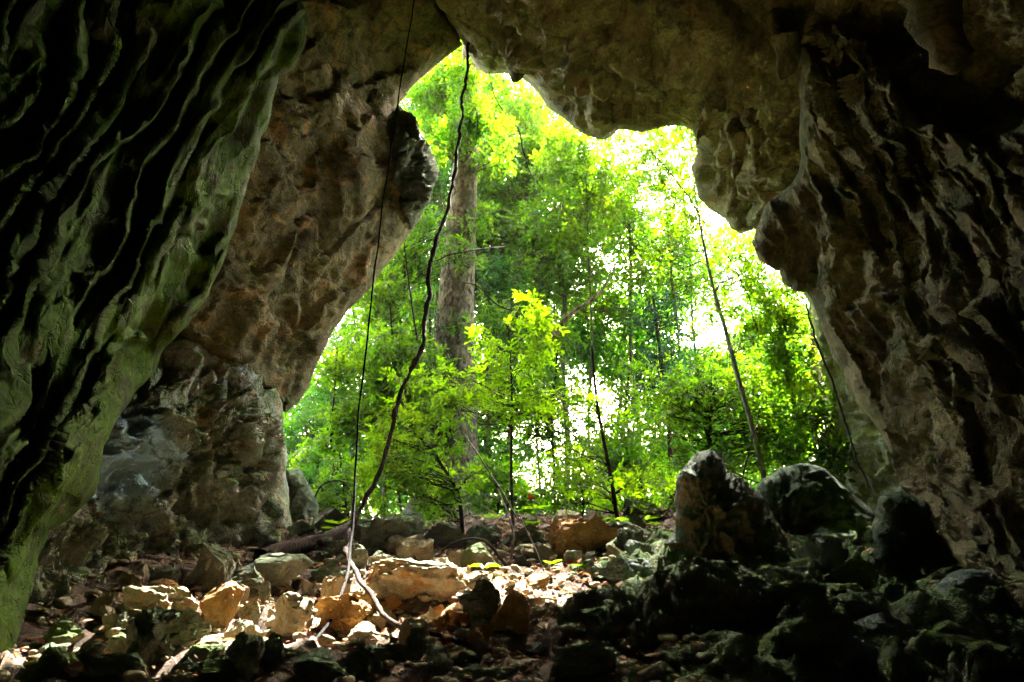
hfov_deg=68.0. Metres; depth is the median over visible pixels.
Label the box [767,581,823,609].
boulder
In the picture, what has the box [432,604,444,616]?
stone
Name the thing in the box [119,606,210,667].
boulder
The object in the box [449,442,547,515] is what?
shrub
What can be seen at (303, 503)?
boulder
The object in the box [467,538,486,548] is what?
rock
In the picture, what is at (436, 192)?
forest tree
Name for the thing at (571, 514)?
rock
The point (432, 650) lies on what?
rock
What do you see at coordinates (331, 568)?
rock
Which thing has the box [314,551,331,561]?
rock
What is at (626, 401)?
forest tree
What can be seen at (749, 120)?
stalactite
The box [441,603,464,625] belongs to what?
rock
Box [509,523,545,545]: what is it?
rock
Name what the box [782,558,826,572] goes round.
boulder
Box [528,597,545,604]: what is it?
rock
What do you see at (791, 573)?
boulder
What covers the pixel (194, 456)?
rock buttress
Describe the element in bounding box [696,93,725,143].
stalactite
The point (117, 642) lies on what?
rock
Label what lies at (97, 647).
rock
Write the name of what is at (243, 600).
rock
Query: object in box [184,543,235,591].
boulder
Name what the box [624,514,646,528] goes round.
rock
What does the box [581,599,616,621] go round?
boulder
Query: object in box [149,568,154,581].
rock
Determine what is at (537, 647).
rock
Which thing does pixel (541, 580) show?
rock
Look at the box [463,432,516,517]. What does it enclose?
twig
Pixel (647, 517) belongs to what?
seedling
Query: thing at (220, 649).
rock
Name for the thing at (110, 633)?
stone
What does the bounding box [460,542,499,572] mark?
rock
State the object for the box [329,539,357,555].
rock
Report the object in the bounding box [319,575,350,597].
rock
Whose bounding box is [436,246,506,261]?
twig
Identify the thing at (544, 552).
stone
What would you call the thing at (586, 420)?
forest tree
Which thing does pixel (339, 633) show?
stone
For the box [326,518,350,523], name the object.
seedling
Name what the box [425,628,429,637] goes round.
rock
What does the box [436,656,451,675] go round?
rock
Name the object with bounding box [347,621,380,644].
rock
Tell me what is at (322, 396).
forest tree
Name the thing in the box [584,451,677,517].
shrub
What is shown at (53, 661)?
boulder
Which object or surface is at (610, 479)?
sapling
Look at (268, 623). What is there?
stone
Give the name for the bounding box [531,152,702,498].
forest tree
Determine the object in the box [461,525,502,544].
boulder
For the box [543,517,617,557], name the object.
boulder
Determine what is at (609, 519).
seedling
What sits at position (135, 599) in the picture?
boulder
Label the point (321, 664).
boulder
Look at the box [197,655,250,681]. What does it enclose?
boulder
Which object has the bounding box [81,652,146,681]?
boulder
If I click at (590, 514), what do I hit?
rock
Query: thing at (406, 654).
rock
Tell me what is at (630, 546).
rock
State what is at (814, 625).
boulder
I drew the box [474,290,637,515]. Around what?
forest tree
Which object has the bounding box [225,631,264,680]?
rock
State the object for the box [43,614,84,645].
boulder
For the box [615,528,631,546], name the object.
rock
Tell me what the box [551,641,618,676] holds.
boulder
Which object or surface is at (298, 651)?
rock
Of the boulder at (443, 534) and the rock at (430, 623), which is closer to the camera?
the rock at (430, 623)
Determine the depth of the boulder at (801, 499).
15.12 m
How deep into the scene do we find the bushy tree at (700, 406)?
23.73 m
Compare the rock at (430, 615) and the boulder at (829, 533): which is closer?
the rock at (430, 615)
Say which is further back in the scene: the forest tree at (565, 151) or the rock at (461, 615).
the forest tree at (565, 151)
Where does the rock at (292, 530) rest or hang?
on the cave floor
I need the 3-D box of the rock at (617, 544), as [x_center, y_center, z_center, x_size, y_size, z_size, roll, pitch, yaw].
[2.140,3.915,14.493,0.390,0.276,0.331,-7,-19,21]
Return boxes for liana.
[342,546,462,644]
[345,41,469,548]
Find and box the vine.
[316,0,414,638]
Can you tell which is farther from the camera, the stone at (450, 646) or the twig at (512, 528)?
the twig at (512, 528)
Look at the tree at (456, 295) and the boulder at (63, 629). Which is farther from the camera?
the tree at (456, 295)
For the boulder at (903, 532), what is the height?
1.868 m
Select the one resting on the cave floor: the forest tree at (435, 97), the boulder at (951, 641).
the boulder at (951, 641)
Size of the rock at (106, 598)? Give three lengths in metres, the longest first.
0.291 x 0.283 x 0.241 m
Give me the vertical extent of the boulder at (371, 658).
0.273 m
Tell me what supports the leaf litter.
on the cave floor
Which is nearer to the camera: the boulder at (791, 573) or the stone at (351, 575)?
the boulder at (791, 573)
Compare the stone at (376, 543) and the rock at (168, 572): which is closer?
the rock at (168, 572)
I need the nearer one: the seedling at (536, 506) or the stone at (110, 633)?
the stone at (110, 633)
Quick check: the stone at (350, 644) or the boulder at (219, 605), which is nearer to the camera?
the stone at (350, 644)
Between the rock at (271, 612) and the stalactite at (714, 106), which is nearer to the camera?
the rock at (271, 612)
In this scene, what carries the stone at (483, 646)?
on the rock at (484, 633)
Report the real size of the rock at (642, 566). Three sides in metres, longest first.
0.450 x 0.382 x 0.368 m
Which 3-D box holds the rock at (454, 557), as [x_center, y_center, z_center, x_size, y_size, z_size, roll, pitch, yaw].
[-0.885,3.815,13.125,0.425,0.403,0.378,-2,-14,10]
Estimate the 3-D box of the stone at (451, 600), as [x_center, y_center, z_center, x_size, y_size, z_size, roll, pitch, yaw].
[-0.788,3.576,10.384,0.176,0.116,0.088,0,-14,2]
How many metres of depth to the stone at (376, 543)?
15.27 m
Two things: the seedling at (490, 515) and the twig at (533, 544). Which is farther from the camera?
the seedling at (490, 515)
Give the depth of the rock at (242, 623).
8.73 m
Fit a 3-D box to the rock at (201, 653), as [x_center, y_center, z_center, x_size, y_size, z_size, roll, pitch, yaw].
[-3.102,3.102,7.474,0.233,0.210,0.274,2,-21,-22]
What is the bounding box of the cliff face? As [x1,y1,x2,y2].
[804,292,901,508]
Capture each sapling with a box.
[310,439,404,519]
[348,370,490,533]
[377,289,593,530]
[546,348,661,519]
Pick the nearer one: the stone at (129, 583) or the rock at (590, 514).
the stone at (129, 583)
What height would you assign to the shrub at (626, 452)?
3.966 m
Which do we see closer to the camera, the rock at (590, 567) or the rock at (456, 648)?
the rock at (456, 648)
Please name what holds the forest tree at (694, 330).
on the forest ground
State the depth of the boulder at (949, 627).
7.37 m
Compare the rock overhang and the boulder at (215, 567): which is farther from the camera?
the rock overhang
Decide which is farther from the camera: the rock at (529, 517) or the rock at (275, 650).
the rock at (529, 517)
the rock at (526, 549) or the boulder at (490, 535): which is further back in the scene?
the boulder at (490, 535)
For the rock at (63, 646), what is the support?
on the cave floor
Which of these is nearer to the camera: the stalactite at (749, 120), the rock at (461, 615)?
the rock at (461, 615)
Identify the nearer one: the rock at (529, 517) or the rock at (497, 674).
the rock at (497, 674)
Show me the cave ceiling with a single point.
(601, 69)
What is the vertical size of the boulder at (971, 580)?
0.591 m
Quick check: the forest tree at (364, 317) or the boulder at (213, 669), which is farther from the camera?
the forest tree at (364, 317)
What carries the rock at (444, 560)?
on the cave floor
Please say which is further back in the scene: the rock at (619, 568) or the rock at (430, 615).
the rock at (619, 568)
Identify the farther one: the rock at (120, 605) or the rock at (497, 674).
the rock at (120, 605)
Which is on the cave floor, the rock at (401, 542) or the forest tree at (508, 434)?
the rock at (401, 542)
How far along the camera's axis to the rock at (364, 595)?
10.13 m
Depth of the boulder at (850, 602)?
8.15 m
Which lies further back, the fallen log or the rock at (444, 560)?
the fallen log
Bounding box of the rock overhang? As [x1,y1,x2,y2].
[180,0,461,412]
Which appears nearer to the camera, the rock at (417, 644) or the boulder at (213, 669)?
the boulder at (213, 669)
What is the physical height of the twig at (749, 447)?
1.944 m
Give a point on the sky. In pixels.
(720, 331)
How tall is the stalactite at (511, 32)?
3.747 m
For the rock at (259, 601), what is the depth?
10.14 m
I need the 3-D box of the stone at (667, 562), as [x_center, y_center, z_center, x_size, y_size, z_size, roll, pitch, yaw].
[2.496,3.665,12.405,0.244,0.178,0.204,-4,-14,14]
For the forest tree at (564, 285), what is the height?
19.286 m
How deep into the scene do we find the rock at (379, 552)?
13.44 m
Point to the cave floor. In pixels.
(985, 610)
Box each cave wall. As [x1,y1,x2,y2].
[0,0,307,652]
[752,20,1023,618]
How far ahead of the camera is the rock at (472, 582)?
10.68 m
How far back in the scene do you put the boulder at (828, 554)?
10.77 m
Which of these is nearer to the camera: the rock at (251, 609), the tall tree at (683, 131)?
the rock at (251, 609)
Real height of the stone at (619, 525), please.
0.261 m
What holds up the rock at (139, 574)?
on the cave floor
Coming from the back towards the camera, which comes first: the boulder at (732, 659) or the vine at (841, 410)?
the vine at (841, 410)
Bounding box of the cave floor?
[0,505,1023,681]
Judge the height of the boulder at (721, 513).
2.329 m
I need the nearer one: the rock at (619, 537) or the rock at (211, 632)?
the rock at (211, 632)
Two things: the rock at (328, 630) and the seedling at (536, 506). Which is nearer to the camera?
the rock at (328, 630)
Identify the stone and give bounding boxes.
[105,625,125,638]
[127,579,142,586]
[263,629,270,636]
[265,615,274,626]
[296,520,316,534]
[301,579,312,592]
[313,583,321,590]
[313,633,335,646]
[337,630,344,638]
[342,570,353,580]
[345,641,354,646]
[370,541,384,551]
[389,612,397,620]
[395,609,403,614]
[413,606,422,612]
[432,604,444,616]
[442,635,451,644]
[446,643,453,651]
[448,598,458,603]
[453,620,461,629]
[462,533,471,544]
[479,640,487,655]
[502,536,510,545]
[515,554,526,564]
[533,542,555,562]
[554,583,565,589]
[564,550,581,563]
[566,574,574,580]
[572,629,581,633]
[606,542,619,555]
[610,522,622,528]
[664,560,671,566]
[664,653,680,673]
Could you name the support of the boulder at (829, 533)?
on the cave floor
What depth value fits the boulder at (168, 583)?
9.96 m
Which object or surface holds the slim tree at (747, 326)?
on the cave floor
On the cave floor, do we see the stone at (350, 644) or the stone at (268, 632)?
the stone at (268, 632)
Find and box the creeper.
[314,480,352,517]
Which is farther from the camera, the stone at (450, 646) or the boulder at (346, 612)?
the boulder at (346, 612)
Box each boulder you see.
[27,646,82,681]
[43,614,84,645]
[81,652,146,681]
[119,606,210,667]
[121,585,198,615]
[149,579,180,587]
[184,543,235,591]
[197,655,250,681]
[199,581,244,632]
[232,563,263,597]
[254,553,313,586]
[271,591,316,636]
[286,468,318,522]
[293,647,347,681]
[314,593,372,633]
[347,644,402,675]
[365,558,468,601]
[367,512,424,549]
[424,521,462,546]
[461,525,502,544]
[489,589,530,633]
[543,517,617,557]
[548,555,780,651]
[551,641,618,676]
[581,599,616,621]
[623,498,660,521]
[663,450,789,561]
[699,627,780,679]
[703,634,759,680]
[754,463,875,535]
[765,565,815,583]
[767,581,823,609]
[778,598,854,655]
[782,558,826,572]
[792,537,848,573]
[809,526,856,540]
[810,519,864,533]
[823,555,879,589]
[828,583,866,595]
[832,592,891,613]
[854,612,922,639]
[872,491,934,579]
[879,584,932,602]
[922,628,1009,652]
[931,620,981,639]
[935,568,996,593]
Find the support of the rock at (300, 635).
on the cave floor
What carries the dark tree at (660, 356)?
on the forest ground
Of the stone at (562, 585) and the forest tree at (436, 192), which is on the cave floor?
the stone at (562, 585)
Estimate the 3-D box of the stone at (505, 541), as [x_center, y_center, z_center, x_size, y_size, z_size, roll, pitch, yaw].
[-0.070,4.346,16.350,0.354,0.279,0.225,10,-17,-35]
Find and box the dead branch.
[513,260,617,360]
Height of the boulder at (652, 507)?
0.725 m
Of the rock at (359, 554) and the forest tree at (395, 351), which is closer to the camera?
the rock at (359, 554)
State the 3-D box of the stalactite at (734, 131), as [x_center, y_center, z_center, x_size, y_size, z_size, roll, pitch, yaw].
[5.723,-5.070,19.180,0.769,2.601,2.158,-4,-15,17]
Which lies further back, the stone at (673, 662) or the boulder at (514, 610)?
the boulder at (514, 610)
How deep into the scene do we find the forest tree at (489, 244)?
37.10 m
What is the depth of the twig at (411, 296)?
21.91 m
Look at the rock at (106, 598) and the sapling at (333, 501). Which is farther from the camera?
the sapling at (333, 501)
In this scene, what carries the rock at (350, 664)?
on the cave floor
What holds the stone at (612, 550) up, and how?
on the cave floor
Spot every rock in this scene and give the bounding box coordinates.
[35,642,70,654]
[74,641,106,660]
[90,592,118,615]
[95,605,115,616]
[102,613,120,631]
[105,632,128,653]
[114,611,133,628]
[116,603,122,612]
[118,563,149,591]
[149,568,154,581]
[150,565,181,582]
[169,656,198,673]
[170,645,185,658]
[184,645,209,662]
[200,643,225,658]
[209,626,225,633]
[210,653,226,658]
[222,625,242,642]
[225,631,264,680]
[234,620,252,630]
[237,596,259,625]
[240,584,249,604]
[243,624,266,636]
[247,598,261,604]
[258,581,270,604]
[262,632,287,663]
[267,608,275,617]
[285,647,304,659]
[287,521,315,535]
[294,632,310,641]
[310,559,343,580]
[313,507,346,530]
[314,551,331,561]
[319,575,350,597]
[320,536,333,547]
[320,626,334,634]
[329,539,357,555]
[335,543,367,569]
[336,653,362,676]
[344,518,372,551]
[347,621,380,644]
[351,588,376,616]
[368,550,385,563]
[368,554,399,560]
[372,607,391,628]
[380,595,402,609]
[384,535,404,555]
[385,643,412,661]
[396,534,422,552]
[397,539,433,560]
[398,617,429,644]
[406,632,429,662]
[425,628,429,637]
[425,644,449,658]
[426,606,437,620]
[426,618,435,631]
[426,636,435,644]
[426,652,451,673]
[430,557,449,563]
[430,613,449,632]
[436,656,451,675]
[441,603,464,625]
[448,550,463,567]
[450,645,466,652]
[452,602,470,624]
[455,663,484,681]
[458,577,499,617]
[458,650,479,664]
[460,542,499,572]
[466,573,490,589]
[466,623,493,654]
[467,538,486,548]
[482,667,510,681]
[496,525,503,533]
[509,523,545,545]
[513,544,551,559]
[518,551,530,558]
[521,514,538,524]
[525,642,546,652]
[526,572,549,589]
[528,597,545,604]
[551,509,580,521]
[578,559,598,579]
[581,509,604,519]
[581,551,597,561]
[597,555,634,581]
[613,539,621,547]
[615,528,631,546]
[617,528,643,546]
[621,519,650,535]
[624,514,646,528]
[624,539,641,554]
[625,558,653,575]
[640,543,651,553]
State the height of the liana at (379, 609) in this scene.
0.989 m
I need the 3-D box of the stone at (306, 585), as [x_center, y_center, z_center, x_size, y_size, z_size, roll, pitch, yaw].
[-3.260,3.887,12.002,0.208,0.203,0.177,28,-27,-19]
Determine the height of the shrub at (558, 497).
2.383 m
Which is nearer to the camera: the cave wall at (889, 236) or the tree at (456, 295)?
the cave wall at (889, 236)
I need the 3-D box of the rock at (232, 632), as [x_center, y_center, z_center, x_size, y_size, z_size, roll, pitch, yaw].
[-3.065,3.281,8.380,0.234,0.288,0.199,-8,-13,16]
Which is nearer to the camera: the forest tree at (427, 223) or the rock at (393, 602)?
the rock at (393, 602)
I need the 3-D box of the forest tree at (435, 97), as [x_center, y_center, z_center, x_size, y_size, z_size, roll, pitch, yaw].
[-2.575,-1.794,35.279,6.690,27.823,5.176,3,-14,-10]
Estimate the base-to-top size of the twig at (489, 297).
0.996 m
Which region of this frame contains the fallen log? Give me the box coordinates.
[253,523,348,560]
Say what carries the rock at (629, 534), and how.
on the cave floor
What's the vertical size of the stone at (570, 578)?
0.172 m
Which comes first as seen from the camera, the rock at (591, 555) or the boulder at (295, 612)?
the boulder at (295, 612)
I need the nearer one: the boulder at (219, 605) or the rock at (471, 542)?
the boulder at (219, 605)
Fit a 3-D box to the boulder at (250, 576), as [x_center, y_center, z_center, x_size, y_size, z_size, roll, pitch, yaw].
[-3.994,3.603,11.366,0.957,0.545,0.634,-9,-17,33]
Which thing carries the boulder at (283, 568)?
on the cave floor
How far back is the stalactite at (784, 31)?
15.12 m
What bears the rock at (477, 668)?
on the cave floor
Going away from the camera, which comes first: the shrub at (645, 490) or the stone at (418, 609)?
the stone at (418, 609)
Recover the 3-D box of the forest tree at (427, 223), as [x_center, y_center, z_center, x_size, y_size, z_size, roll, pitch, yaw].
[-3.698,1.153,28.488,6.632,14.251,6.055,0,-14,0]
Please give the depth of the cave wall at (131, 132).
8.94 m
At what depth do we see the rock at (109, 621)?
8.67 m
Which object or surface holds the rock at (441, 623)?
on the cave floor
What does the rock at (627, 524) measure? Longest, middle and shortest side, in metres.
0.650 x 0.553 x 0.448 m
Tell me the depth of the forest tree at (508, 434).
42.32 m
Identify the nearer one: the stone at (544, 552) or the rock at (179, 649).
the rock at (179, 649)
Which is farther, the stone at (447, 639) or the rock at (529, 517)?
the rock at (529, 517)
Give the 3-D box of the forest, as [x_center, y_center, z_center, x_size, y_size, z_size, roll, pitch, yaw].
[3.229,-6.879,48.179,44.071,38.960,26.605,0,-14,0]
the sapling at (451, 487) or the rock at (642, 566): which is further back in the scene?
the sapling at (451, 487)
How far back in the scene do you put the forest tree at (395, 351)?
25.63 m
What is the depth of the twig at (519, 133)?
23.17 m
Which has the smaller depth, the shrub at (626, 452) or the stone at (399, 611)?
the stone at (399, 611)
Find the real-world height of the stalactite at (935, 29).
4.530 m
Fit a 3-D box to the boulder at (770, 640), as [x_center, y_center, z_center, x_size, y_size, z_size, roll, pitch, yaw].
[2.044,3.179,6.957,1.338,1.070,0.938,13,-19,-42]
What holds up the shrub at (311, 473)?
on the forest ground
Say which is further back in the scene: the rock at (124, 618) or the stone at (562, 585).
the stone at (562, 585)
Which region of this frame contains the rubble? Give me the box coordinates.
[0,509,1002,681]
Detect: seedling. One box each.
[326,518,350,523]
[471,563,500,573]
[481,513,501,523]
[523,504,548,511]
[544,560,560,566]
[602,517,631,523]
[638,515,658,524]
[646,521,659,528]
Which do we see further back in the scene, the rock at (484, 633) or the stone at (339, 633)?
the stone at (339, 633)
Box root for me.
[441,537,507,565]
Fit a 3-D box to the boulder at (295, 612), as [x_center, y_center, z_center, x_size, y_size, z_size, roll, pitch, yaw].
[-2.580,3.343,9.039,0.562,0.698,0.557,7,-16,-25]
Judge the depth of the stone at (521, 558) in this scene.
13.89 m
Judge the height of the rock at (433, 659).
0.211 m
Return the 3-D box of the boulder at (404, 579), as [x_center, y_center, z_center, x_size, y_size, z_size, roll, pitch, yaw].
[-1.333,3.437,10.649,1.486,0.766,0.926,0,-14,0]
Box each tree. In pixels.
[284,390,357,477]
[286,332,442,498]
[296,305,369,518]
[324,239,440,514]
[328,199,499,486]
[335,285,484,511]
[341,153,452,409]
[403,40,530,519]
[403,51,515,348]
[418,248,576,487]
[430,77,631,513]
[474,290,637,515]
[475,209,570,497]
[482,164,641,509]
[488,94,634,512]
[497,116,652,498]
[517,292,693,500]
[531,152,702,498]
[541,138,783,423]
[546,356,695,501]
[550,119,757,460]
[603,126,825,457]
[613,343,821,483]
[616,279,703,505]
[630,129,780,479]
[668,126,861,482]
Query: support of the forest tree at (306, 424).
on the forest ground
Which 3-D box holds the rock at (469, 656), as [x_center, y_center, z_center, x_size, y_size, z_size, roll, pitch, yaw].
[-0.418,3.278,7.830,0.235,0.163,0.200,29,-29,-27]
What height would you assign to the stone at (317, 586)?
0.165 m
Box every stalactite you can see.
[504,25,524,81]
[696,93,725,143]
[723,118,746,180]
[740,107,762,174]
[766,8,801,79]
[898,0,974,74]
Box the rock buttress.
[28,333,291,603]
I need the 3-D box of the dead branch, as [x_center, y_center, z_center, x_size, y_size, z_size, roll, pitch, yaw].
[2.086,-1.194,29.183,4.121,4.014,0.286,0,-14,0]
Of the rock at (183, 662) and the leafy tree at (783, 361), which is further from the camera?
the leafy tree at (783, 361)
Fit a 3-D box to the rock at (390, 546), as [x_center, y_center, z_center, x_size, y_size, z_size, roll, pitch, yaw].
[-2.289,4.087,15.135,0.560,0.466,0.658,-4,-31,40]
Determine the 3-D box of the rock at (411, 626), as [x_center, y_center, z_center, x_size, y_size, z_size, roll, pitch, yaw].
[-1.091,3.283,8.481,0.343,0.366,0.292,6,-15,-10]
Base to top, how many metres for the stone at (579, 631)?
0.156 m
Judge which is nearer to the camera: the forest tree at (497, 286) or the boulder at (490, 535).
the boulder at (490, 535)
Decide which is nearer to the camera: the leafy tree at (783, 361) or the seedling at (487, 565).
the seedling at (487, 565)
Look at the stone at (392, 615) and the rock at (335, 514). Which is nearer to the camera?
the stone at (392, 615)
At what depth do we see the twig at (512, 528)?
12.25 m
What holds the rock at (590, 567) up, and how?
on the cave floor
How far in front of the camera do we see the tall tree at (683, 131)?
35.19 m
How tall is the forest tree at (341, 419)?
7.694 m
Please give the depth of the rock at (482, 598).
9.16 m
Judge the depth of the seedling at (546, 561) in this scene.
12.48 m
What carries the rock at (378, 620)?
on the cave floor
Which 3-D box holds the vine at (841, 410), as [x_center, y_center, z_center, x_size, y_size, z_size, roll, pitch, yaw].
[8.625,1.347,19.817,0.338,5.605,1.976,3,-14,-13]
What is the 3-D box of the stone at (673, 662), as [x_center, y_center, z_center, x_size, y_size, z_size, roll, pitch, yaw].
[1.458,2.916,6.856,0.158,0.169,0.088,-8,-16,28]
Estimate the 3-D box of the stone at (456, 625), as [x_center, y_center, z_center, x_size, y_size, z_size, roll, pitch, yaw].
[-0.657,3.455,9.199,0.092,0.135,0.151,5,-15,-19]
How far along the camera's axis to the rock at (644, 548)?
13.05 m
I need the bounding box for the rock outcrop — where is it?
[387,106,438,228]
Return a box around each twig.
[404,242,417,339]
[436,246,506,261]
[461,108,477,164]
[462,282,517,312]
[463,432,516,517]
[489,72,543,191]
[497,488,513,560]
[519,514,544,571]
[644,143,713,233]
[718,243,757,330]
[742,409,759,478]
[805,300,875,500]
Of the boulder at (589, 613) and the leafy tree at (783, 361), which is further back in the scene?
the leafy tree at (783, 361)
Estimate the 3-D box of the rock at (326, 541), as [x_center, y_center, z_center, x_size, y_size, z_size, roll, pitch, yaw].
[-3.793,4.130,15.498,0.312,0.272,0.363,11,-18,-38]
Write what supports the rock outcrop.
attached to the rock overhang
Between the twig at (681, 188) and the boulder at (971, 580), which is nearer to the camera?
the boulder at (971, 580)
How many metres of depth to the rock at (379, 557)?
13.23 m
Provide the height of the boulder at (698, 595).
2.251 m
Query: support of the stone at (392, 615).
on the cave floor
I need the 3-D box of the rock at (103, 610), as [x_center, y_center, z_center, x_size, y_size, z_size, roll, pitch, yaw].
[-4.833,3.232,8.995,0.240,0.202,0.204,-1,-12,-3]
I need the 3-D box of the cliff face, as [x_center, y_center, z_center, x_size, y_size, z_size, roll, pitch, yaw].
[9.934,1.421,21.997,3.584,9.954,6.676,7,-15,-25]
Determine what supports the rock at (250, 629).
on the cave floor
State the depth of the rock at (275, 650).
7.37 m
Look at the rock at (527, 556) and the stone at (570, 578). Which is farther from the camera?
the rock at (527, 556)
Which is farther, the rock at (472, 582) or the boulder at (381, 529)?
the boulder at (381, 529)
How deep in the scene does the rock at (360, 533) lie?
15.35 m
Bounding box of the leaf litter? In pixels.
[13,506,1016,681]
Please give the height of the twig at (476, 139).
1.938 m
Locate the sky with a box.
[289,73,808,515]
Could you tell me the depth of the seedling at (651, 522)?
16.35 m
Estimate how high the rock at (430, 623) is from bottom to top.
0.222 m
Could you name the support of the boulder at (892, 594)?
on the cave floor
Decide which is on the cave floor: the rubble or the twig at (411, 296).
the rubble
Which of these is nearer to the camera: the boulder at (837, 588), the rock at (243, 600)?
the boulder at (837, 588)
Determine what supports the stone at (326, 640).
on the cave floor
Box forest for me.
[283,48,826,518]
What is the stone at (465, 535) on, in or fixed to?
on the cave floor
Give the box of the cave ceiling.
[435,0,1023,233]
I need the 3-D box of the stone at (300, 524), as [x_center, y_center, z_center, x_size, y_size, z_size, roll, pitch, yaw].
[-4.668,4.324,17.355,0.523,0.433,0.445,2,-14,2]
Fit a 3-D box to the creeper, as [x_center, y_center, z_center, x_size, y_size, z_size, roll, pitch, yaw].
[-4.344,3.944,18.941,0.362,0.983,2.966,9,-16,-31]
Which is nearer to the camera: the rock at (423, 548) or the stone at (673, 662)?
the stone at (673, 662)
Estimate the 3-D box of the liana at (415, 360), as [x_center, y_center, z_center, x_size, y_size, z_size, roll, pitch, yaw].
[-2.197,-2.586,17.931,0.471,14.457,6.084,-4,-15,17]
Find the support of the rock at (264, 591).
on the cave floor
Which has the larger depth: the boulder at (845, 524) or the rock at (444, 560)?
the boulder at (845, 524)
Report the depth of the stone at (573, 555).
13.41 m
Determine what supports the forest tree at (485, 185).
on the forest ground
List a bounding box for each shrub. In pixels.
[292,445,370,514]
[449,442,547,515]
[522,452,623,515]
[584,415,676,496]
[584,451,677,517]
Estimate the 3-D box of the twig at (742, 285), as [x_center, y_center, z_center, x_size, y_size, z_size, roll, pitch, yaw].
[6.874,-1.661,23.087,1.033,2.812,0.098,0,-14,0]
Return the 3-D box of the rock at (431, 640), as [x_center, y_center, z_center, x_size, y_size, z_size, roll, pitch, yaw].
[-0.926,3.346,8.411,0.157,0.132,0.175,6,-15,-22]
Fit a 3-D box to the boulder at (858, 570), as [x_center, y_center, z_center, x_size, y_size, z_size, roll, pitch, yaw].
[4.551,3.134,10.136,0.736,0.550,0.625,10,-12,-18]
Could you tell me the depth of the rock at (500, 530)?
17.25 m
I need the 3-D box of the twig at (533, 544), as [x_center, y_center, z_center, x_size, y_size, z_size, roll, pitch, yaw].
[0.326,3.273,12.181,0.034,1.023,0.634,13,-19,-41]
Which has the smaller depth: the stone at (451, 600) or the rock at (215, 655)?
the rock at (215, 655)
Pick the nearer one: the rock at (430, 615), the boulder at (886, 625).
the boulder at (886, 625)
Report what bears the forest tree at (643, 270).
on the forest ground

